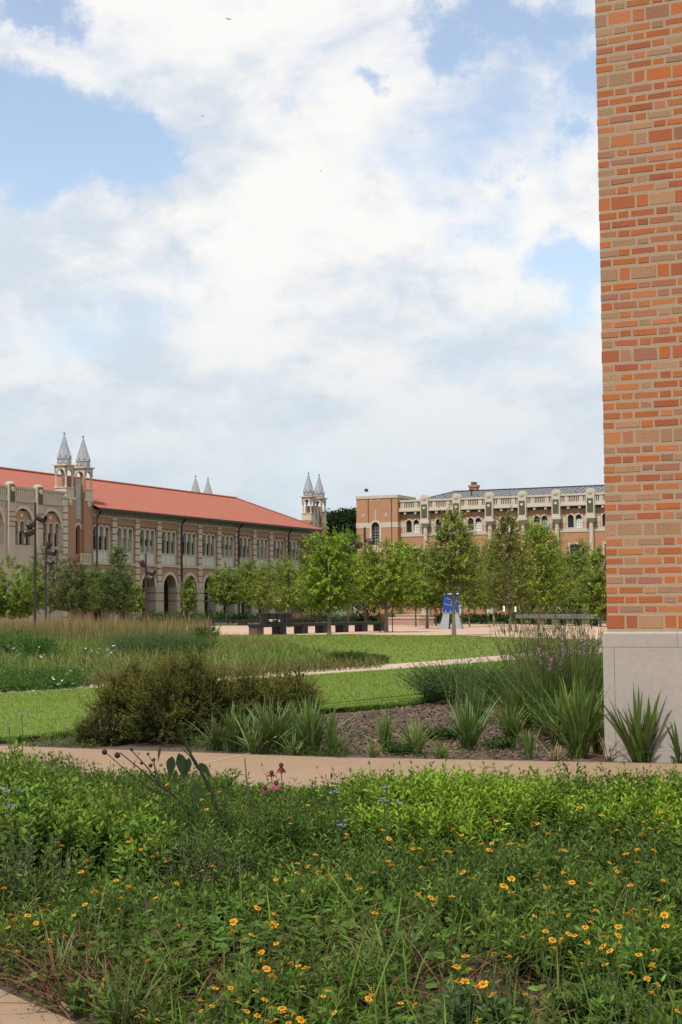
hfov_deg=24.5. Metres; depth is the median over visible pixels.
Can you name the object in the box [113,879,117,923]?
yellow flower
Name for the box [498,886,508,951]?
yellow flower
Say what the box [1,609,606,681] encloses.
ground
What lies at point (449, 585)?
young tree
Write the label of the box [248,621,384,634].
long bench
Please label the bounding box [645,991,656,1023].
yellow flower
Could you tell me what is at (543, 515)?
arched window
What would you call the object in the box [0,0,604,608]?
sky
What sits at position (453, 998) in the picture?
yellow flower
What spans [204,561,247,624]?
young tree
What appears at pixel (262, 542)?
window
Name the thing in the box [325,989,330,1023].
yellow flower
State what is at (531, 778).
leafy perennial
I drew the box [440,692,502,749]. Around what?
iris clump
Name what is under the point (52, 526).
window
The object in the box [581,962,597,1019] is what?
yellow flower
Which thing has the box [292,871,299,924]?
yellow flower
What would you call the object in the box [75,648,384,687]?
brownish edge weeds
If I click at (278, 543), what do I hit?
window
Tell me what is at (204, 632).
leafy perennial
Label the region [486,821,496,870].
yellow flower
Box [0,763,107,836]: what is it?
leafy perennial
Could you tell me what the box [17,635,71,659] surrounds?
light green weed
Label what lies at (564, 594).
young tree
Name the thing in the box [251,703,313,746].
iris clump
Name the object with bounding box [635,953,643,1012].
yellow flower
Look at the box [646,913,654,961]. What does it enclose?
yellow flower
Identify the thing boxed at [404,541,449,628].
young tree
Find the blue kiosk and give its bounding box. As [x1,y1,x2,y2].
[439,593,463,628]
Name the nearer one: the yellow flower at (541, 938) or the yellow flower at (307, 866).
the yellow flower at (541, 938)
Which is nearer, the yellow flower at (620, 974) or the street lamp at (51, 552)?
the yellow flower at (620, 974)
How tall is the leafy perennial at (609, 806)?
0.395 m
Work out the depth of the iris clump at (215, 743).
14.88 m
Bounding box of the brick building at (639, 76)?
[595,0,681,762]
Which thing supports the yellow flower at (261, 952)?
in the flower foliage
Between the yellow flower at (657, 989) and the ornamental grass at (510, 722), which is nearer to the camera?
the yellow flower at (657, 989)
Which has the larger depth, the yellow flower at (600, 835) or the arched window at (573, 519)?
the arched window at (573, 519)
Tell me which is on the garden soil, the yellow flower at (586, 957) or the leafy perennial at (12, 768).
the leafy perennial at (12, 768)
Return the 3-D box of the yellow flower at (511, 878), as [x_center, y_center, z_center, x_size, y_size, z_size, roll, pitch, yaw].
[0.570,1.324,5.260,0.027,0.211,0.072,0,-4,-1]
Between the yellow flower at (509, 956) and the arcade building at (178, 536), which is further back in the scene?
the arcade building at (178, 536)
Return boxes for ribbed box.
[259,613,292,623]
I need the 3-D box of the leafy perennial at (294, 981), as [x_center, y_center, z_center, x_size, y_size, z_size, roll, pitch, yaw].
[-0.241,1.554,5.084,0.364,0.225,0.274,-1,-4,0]
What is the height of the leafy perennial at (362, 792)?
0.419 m
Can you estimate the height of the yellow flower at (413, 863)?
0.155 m
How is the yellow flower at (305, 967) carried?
in the flower foliage
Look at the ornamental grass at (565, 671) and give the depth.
16.31 m
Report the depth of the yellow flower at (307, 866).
5.79 m
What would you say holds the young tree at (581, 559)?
on the gravel court
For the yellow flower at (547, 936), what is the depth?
4.55 m
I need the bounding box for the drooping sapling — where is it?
[149,723,225,844]
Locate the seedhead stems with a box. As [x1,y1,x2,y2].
[102,748,203,831]
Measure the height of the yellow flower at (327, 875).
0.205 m
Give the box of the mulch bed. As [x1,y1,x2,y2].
[0,692,653,762]
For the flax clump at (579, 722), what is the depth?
13.77 m
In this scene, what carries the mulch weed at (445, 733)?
on the mulch bed
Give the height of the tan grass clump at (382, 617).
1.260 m
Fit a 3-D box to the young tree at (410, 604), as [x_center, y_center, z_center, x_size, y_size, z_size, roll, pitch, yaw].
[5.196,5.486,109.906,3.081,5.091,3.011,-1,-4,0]
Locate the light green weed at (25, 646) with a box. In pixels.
[0,628,59,660]
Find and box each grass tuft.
[362,739,384,756]
[421,737,461,758]
[534,737,574,760]
[585,732,679,762]
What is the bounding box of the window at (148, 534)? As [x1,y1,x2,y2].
[140,527,155,563]
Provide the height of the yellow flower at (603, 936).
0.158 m
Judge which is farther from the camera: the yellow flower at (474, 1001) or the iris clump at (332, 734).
the iris clump at (332, 734)
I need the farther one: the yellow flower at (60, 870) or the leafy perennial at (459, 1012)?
the yellow flower at (60, 870)
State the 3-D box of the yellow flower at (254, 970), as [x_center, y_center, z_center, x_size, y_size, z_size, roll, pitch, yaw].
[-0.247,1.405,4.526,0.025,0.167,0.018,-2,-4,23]
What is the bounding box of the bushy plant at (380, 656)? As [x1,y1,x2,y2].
[367,653,391,661]
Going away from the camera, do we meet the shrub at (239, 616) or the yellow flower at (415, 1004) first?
the yellow flower at (415, 1004)
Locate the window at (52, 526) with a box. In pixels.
[43,508,62,547]
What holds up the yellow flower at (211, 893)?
attached to the flower foliage
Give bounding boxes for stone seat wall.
[388,614,434,624]
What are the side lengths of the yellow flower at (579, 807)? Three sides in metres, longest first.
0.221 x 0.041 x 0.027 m
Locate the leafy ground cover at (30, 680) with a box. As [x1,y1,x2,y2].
[0,662,93,692]
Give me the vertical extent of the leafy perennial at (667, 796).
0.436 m
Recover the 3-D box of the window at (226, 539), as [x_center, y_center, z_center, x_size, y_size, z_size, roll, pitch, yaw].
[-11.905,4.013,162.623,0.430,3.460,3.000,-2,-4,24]
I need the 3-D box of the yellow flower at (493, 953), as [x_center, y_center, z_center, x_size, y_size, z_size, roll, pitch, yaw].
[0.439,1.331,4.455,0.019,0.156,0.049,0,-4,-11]
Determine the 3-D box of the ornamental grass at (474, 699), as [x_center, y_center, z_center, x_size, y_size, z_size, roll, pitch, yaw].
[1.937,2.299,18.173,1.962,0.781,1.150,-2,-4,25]
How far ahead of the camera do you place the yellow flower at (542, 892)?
5.64 m
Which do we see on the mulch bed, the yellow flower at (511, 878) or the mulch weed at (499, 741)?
the mulch weed at (499, 741)
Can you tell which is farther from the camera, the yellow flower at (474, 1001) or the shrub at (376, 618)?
the shrub at (376, 618)
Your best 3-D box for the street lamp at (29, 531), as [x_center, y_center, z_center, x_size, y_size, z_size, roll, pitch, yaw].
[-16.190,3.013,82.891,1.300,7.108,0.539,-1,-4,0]
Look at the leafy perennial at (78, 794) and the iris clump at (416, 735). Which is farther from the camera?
the iris clump at (416, 735)
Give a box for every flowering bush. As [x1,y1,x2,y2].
[459,643,602,706]
[486,626,602,687]
[507,688,603,736]
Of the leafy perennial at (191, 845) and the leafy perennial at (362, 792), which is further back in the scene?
the leafy perennial at (362, 792)
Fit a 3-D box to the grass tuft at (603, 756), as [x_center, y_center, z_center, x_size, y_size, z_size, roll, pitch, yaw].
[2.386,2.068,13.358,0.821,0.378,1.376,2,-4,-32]
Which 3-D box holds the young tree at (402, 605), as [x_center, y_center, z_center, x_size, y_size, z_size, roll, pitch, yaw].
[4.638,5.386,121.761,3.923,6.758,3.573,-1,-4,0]
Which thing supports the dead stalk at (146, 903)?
on the garden soil
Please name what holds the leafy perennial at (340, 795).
on the garden soil
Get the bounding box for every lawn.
[212,635,601,671]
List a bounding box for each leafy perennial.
[0,732,59,795]
[0,746,72,829]
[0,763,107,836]
[0,777,84,886]
[0,786,121,877]
[0,817,97,913]
[0,904,77,959]
[6,755,78,794]
[11,769,112,823]
[49,780,151,837]
[59,882,154,934]
[62,803,176,887]
[89,795,176,837]
[103,816,188,890]
[125,789,193,840]
[130,946,214,998]
[144,822,254,893]
[158,783,230,846]
[164,811,268,888]
[173,875,242,928]
[182,774,264,847]
[188,622,221,640]
[211,797,298,858]
[212,955,322,1021]
[230,778,350,864]
[265,862,346,918]
[269,791,353,863]
[297,798,363,861]
[315,766,380,825]
[316,760,422,817]
[316,946,397,1005]
[322,796,393,846]
[329,845,429,904]
[349,791,446,851]
[356,761,464,816]
[396,758,500,826]
[401,793,509,857]
[407,760,482,800]
[412,874,507,932]
[424,968,536,1023]
[443,760,525,806]
[449,775,540,841]
[463,829,587,894]
[481,769,582,839]
[488,908,587,981]
[499,766,574,803]
[526,858,631,922]
[532,756,602,808]
[537,970,658,1023]
[540,788,618,845]
[562,905,681,1001]
[575,778,676,846]
[584,757,666,812]
[598,857,681,922]
[613,770,681,841]
[629,756,681,805]
[645,788,681,846]
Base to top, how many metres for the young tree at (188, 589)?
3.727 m
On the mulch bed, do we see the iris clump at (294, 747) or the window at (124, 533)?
the iris clump at (294, 747)
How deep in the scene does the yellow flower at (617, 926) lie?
4.70 m
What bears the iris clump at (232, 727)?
on the mulch bed
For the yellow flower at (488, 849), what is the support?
in the flower foliage
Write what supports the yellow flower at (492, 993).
in the flower foliage
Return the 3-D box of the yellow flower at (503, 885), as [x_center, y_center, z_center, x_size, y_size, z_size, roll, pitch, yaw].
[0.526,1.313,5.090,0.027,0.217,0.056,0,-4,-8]
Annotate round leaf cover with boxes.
[0,771,681,1023]
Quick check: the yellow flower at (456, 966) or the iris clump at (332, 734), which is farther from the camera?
the iris clump at (332, 734)
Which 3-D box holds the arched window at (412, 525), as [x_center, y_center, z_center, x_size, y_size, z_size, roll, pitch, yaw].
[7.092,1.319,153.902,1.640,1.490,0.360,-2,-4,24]
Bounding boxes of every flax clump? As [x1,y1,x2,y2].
[497,686,590,744]
[504,671,608,758]
[517,727,540,759]
[569,685,604,754]
[594,681,667,762]
[664,720,681,763]
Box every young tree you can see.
[0,553,55,622]
[27,542,76,614]
[51,558,96,617]
[72,564,106,617]
[87,567,138,622]
[93,538,144,622]
[128,583,144,623]
[174,575,201,626]
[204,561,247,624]
[228,555,267,623]
[244,560,274,613]
[256,555,303,612]
[264,551,307,612]
[285,565,311,622]
[291,526,368,634]
[293,529,326,614]
[327,523,367,621]
[350,555,383,620]
[353,534,426,631]
[386,538,414,613]
[402,554,430,626]
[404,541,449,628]
[412,504,487,635]
[424,558,451,625]
[435,544,459,613]
[447,535,488,626]
[458,572,491,622]
[460,539,511,623]
[476,503,546,630]
[476,531,513,625]
[501,513,578,628]
[507,555,537,614]
[536,532,575,625]
[548,545,589,623]
[566,536,599,624]
[574,544,606,626]
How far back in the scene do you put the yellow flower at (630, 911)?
5.29 m
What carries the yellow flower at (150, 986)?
in the flower foliage
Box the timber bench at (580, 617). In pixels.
[516,614,606,625]
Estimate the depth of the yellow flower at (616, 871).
5.58 m
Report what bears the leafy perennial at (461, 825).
on the garden soil
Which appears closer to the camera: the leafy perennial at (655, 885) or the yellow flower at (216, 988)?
the yellow flower at (216, 988)
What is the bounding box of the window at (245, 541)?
[240,535,251,567]
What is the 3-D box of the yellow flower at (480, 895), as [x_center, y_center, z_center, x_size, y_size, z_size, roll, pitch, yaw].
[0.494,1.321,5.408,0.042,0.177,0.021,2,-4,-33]
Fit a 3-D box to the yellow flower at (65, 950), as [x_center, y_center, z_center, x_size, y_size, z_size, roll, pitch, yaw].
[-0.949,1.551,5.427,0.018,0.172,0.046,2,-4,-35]
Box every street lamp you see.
[23,502,46,625]
[45,540,56,624]
[139,553,155,623]
[353,527,373,620]
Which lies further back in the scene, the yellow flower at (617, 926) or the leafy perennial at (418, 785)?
the leafy perennial at (418, 785)
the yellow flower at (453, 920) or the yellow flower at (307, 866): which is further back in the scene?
the yellow flower at (307, 866)
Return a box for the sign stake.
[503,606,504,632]
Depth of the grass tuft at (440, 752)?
13.94 m
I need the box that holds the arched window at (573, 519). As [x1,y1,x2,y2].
[566,512,582,527]
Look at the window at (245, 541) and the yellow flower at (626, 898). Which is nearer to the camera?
the yellow flower at (626, 898)
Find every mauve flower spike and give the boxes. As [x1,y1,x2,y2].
[543,658,552,695]
[556,648,558,685]
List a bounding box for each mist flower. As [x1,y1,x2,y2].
[0,786,10,855]
[5,803,13,887]
[12,712,24,766]
[18,789,23,849]
[329,788,337,873]
[336,819,347,894]
[378,798,388,865]
[382,785,390,867]
[395,800,401,872]
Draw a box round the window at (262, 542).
[257,537,267,568]
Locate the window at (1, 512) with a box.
[0,507,4,544]
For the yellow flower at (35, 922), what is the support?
on the garden soil
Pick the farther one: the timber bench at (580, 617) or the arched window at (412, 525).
the arched window at (412, 525)
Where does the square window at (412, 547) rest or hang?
in the balustraded building at (577, 511)
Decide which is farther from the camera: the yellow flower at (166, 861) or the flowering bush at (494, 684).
the flowering bush at (494, 684)
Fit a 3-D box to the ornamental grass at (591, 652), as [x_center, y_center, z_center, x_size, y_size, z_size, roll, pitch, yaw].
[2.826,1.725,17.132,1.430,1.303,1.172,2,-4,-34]
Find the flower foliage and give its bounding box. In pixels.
[0,748,681,1023]
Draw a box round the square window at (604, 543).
[603,542,605,565]
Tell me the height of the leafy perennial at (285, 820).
0.437 m
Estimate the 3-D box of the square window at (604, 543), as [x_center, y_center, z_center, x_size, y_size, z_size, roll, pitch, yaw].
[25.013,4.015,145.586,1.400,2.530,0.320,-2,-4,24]
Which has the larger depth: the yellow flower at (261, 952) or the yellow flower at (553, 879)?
the yellow flower at (553, 879)
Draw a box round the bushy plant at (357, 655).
[323,648,373,664]
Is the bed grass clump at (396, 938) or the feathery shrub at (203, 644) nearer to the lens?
the bed grass clump at (396, 938)
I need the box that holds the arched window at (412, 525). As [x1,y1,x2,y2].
[405,518,420,532]
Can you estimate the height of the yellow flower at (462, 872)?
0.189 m
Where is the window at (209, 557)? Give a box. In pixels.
[202,532,215,566]
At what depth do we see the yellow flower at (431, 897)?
4.88 m
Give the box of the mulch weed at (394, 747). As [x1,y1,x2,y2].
[383,740,412,754]
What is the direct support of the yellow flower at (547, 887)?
in the flower foliage
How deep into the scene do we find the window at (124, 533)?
145.00 m
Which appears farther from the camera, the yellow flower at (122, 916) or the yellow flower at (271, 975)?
the yellow flower at (122, 916)
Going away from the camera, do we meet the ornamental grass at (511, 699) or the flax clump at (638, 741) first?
the flax clump at (638, 741)
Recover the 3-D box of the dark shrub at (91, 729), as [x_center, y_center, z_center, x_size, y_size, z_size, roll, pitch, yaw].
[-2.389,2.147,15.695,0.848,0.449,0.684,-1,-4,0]
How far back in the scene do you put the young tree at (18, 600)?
100.16 m
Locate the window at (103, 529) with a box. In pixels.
[93,523,109,561]
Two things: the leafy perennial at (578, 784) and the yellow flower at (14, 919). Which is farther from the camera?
the leafy perennial at (578, 784)
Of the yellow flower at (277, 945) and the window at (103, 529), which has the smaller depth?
the yellow flower at (277, 945)
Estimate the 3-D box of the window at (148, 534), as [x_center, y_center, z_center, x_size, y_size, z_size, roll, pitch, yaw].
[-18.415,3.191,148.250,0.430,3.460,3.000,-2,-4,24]
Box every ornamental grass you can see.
[420,633,502,708]
[430,678,501,722]
[459,679,535,727]
[476,616,570,729]
[481,599,606,736]
[488,701,530,739]
[536,613,606,704]
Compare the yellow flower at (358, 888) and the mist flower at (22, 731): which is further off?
the mist flower at (22, 731)
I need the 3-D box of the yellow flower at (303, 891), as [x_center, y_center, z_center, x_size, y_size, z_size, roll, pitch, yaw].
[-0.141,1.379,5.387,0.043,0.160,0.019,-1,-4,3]
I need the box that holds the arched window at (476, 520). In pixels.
[466,515,482,530]
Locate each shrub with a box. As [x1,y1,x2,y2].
[57,704,141,746]
[66,636,243,742]
[80,628,216,657]
[130,609,182,623]
[157,610,206,623]
[158,633,234,655]
[190,656,338,738]
[195,608,231,623]
[228,610,264,622]
[269,609,307,618]
[305,611,341,622]
[338,612,375,621]
[369,612,384,620]
[385,652,514,703]
[431,612,463,623]
[447,661,519,705]
[450,613,482,623]
[474,612,514,623]
[505,611,542,621]
[534,607,567,621]
[554,607,595,620]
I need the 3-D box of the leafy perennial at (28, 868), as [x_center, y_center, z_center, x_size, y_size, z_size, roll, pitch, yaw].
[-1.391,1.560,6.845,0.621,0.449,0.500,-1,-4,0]
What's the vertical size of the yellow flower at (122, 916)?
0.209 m
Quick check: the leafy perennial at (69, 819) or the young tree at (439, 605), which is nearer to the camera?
the leafy perennial at (69, 819)
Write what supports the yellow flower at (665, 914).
in the flower foliage
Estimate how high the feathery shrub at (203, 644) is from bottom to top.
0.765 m
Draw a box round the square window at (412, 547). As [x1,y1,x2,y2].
[409,547,418,559]
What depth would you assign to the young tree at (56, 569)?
111.44 m
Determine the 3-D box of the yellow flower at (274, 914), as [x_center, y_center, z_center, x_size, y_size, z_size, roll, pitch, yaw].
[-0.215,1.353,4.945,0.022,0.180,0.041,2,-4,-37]
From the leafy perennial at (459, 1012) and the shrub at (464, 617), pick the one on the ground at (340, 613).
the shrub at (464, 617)
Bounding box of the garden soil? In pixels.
[0,801,681,1023]
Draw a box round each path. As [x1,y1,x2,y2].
[0,649,602,692]
[0,746,681,792]
[0,989,77,1023]
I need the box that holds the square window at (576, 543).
[568,542,581,566]
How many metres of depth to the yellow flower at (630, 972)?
4.00 m
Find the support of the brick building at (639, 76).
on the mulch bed
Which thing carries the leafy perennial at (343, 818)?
on the garden soil
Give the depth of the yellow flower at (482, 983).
3.90 m
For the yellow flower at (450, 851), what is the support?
in the flower foliage
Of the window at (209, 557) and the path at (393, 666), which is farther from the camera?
the window at (209, 557)
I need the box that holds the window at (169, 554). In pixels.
[162,529,176,564]
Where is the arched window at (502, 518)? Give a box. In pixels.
[499,514,515,529]
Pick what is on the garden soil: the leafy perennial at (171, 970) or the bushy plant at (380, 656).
the leafy perennial at (171, 970)
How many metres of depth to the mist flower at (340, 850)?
6.86 m
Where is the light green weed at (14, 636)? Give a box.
[0,624,35,650]
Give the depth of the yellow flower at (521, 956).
4.29 m
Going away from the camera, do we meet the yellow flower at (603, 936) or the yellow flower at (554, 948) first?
the yellow flower at (554, 948)
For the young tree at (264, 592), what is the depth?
117.53 m
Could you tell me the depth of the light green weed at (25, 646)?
40.52 m
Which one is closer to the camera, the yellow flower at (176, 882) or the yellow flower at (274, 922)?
the yellow flower at (274, 922)
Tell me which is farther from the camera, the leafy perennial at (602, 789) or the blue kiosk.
the blue kiosk
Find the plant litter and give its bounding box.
[0,747,681,1023]
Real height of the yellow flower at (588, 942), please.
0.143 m
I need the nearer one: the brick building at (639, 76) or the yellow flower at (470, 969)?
the yellow flower at (470, 969)
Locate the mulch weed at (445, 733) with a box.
[422,723,460,740]
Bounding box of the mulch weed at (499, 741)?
[478,733,520,749]
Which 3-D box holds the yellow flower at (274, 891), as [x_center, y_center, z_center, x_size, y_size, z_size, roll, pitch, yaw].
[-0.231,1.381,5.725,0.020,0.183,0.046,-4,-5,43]
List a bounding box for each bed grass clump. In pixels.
[1,919,150,985]
[24,942,224,1023]
[314,893,593,980]
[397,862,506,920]
[599,894,679,948]
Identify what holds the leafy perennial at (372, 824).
on the garden soil
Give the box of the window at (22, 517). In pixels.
[15,505,33,545]
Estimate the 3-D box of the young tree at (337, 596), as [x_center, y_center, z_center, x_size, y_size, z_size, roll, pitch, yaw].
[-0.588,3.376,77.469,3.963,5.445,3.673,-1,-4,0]
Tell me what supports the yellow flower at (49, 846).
on the flower foliage
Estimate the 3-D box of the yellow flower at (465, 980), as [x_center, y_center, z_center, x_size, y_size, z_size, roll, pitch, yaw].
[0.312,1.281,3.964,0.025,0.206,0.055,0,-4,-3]
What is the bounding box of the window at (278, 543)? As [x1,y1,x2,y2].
[273,538,283,568]
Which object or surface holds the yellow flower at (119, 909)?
in the flower foliage
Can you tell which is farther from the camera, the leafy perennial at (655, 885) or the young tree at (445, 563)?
the young tree at (445, 563)
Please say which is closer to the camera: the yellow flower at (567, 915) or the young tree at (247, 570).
the yellow flower at (567, 915)
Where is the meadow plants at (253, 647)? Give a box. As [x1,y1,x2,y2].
[0,629,387,686]
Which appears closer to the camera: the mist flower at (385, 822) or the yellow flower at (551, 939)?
the yellow flower at (551, 939)
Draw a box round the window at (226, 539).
[221,534,233,567]
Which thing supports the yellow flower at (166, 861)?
in the flower foliage
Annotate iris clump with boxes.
[186,714,239,750]
[195,702,266,752]
[213,692,303,753]
[218,712,284,754]
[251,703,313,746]
[271,693,358,754]
[275,731,311,755]
[288,702,373,755]
[364,705,402,754]
[376,714,439,754]
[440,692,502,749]
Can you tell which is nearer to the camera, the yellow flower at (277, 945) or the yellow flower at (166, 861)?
the yellow flower at (277, 945)
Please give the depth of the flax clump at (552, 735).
15.10 m
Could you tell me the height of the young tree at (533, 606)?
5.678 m
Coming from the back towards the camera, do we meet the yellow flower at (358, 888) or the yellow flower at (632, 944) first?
the yellow flower at (358, 888)
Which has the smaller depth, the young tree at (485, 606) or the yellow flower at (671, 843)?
the yellow flower at (671, 843)
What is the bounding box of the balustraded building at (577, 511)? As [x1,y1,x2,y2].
[355,482,606,621]
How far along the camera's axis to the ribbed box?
80.47 m
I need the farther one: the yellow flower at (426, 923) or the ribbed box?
the ribbed box
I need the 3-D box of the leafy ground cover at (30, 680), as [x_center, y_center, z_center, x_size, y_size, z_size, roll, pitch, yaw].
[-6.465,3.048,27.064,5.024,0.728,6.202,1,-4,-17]
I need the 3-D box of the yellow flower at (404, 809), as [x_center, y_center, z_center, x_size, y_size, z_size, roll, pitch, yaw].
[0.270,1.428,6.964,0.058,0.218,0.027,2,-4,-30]
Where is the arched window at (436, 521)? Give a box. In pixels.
[434,517,449,531]
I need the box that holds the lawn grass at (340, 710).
[0,634,602,743]
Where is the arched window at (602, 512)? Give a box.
[601,511,604,526]
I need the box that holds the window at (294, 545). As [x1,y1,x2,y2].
[289,539,299,569]
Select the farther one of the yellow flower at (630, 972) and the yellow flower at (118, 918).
the yellow flower at (118, 918)
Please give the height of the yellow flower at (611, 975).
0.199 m
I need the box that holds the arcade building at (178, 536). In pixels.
[0,432,327,624]
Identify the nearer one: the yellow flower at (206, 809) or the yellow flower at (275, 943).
the yellow flower at (275, 943)
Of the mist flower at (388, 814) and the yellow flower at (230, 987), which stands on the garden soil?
the mist flower at (388, 814)
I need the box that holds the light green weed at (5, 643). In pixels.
[0,628,43,655]
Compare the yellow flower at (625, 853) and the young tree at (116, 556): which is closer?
the yellow flower at (625, 853)
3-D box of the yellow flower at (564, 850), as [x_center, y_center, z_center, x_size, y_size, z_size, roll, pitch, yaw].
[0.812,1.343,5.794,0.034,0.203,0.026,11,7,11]
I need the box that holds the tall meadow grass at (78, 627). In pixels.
[0,610,219,644]
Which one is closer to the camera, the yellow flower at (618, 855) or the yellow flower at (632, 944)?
the yellow flower at (632, 944)
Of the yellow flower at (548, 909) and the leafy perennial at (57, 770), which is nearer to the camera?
the yellow flower at (548, 909)
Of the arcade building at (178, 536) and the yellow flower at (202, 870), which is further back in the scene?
the arcade building at (178, 536)
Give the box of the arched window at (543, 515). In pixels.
[532,513,548,527]
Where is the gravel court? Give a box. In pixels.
[40,624,606,639]
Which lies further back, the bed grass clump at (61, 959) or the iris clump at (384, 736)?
the iris clump at (384, 736)
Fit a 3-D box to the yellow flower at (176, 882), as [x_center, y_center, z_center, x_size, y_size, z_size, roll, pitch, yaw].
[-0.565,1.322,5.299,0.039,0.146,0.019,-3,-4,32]
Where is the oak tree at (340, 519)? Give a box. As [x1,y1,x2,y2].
[326,507,356,615]
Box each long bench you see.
[204,619,346,625]
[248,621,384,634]
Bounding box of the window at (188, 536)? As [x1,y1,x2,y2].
[183,530,196,565]
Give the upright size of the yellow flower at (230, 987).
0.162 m
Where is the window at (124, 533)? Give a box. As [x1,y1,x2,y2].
[117,525,132,562]
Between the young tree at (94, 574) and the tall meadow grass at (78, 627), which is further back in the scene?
the young tree at (94, 574)
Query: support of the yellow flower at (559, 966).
in the flower foliage
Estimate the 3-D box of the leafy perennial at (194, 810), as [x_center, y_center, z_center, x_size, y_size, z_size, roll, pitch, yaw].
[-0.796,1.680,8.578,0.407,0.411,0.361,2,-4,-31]
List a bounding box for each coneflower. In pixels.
[261,785,268,822]
[267,770,276,834]
[271,780,280,836]
[276,763,285,794]
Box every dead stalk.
[135,883,157,931]
[240,758,255,820]
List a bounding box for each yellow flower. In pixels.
[1,887,5,929]
[7,819,20,868]
[10,918,17,982]
[24,914,30,972]
[32,921,38,971]
[33,938,52,997]
[47,904,60,951]
[49,826,51,867]
[60,845,63,897]
[62,935,67,974]
[78,870,85,927]
[82,903,88,947]
[83,859,95,911]
[86,932,89,975]
[90,890,98,951]
[112,908,120,962]
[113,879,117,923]
[117,897,122,942]
[119,885,132,950]
[126,840,130,880]
[126,885,142,949]
[145,959,156,1020]
[147,838,152,884]
[153,896,162,936]
[161,924,180,987]
[163,860,169,910]
[167,883,179,937]
[168,881,178,923]
[198,998,202,1023]
[201,869,207,924]
[204,808,208,845]
[209,865,216,926]
[212,986,218,1019]
[227,986,233,1020]
[228,929,238,1000]
[229,918,238,987]
[240,933,254,992]
[242,1009,249,1022]
[243,937,250,1002]
[246,905,260,970]
[252,969,258,1023]
[252,989,257,1023]
[258,950,271,1005]
[259,959,265,1017]
[260,998,267,1023]
[261,921,271,996]
[261,921,278,995]
[262,966,269,1023]
[267,913,277,965]
[267,974,276,1023]
[272,864,281,915]
[272,925,280,970]
[273,878,277,919]
[273,942,278,995]
[277,1006,286,1023]
[288,961,293,1017]
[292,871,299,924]
[294,890,304,935]
[294,985,305,1023]
[295,964,300,1013]
[296,862,299,905]
[296,1016,304,1023]
[302,966,310,1021]
[305,865,322,917]
[308,916,316,983]
[312,853,318,906]
[315,871,327,932]
[315,874,330,937]
[320,995,325,1023]
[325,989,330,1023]
[346,877,350,916]
[356,887,366,946]
[364,996,371,1023]
[369,911,376,973]
[369,993,373,1023]
[370,987,379,1023]
[372,872,377,922]
[384,860,389,913]
[385,836,391,879]
[398,808,406,858]
[409,843,414,893]
[411,847,414,886]
[411,894,419,949]
[413,1003,420,1023]
[416,892,433,958]
[422,895,433,951]
[432,903,443,949]
[440,878,443,918]
[443,850,455,907]
[446,850,451,903]
[450,895,454,948]
[450,964,460,1023]
[451,828,464,880]
[451,980,458,1023]
[460,870,473,920]
[460,978,469,1023]
[461,954,469,1018]
[466,968,471,1023]
[470,877,476,935]
[471,985,479,1023]
[478,869,488,920]
[479,980,489,1023]
[485,848,492,901]
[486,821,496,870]
[488,992,498,1023]
[490,952,496,1006]
[491,914,508,981]
[498,883,507,947]
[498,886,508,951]
[505,955,514,1023]
[506,876,514,936]
[508,891,514,954]
[515,936,525,980]
[521,993,529,1022]
[528,914,536,957]
[535,822,543,863]
[537,872,549,916]
[537,937,552,1001]
[541,912,554,966]
[542,929,548,982]
[544,886,549,936]
[545,886,556,939]
[546,947,555,1015]
[549,857,557,903]
[549,937,556,1001]
[558,937,564,1001]
[559,849,566,903]
[561,931,571,991]
[566,913,578,964]
[568,880,574,931]
[573,934,578,980]
[577,806,581,853]
[578,921,592,991]
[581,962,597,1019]
[582,882,593,935]
[582,925,588,956]
[584,941,589,988]
[590,909,598,981]
[598,814,603,856]
[599,944,617,1012]
[600,935,606,995]
[601,962,611,1023]
[606,933,620,986]
[606,948,619,1020]
[609,837,612,887]
[613,869,618,907]
[614,924,621,983]
[615,829,621,885]
[615,965,621,1016]
[616,942,625,1011]
[618,912,630,970]
[622,878,631,927]
[622,915,638,975]
[623,852,629,899]
[626,971,634,1023]
[627,883,635,941]
[628,884,633,949]
[629,908,643,980]
[634,861,639,910]
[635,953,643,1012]
[640,833,644,875]
[643,976,650,1023]
[645,849,656,894]
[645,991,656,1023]
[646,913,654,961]
[648,962,664,1023]
[649,982,660,1022]
[650,966,666,1023]
[660,912,668,980]
[662,924,669,992]
[668,818,672,866]
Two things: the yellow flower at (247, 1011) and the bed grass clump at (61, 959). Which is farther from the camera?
the bed grass clump at (61, 959)
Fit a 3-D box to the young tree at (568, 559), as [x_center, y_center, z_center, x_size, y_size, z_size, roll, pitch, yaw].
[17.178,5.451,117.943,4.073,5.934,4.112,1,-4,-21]
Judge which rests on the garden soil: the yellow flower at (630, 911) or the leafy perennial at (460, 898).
the leafy perennial at (460, 898)
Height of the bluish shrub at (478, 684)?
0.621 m
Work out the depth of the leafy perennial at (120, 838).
7.53 m
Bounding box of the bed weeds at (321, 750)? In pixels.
[25,705,649,760]

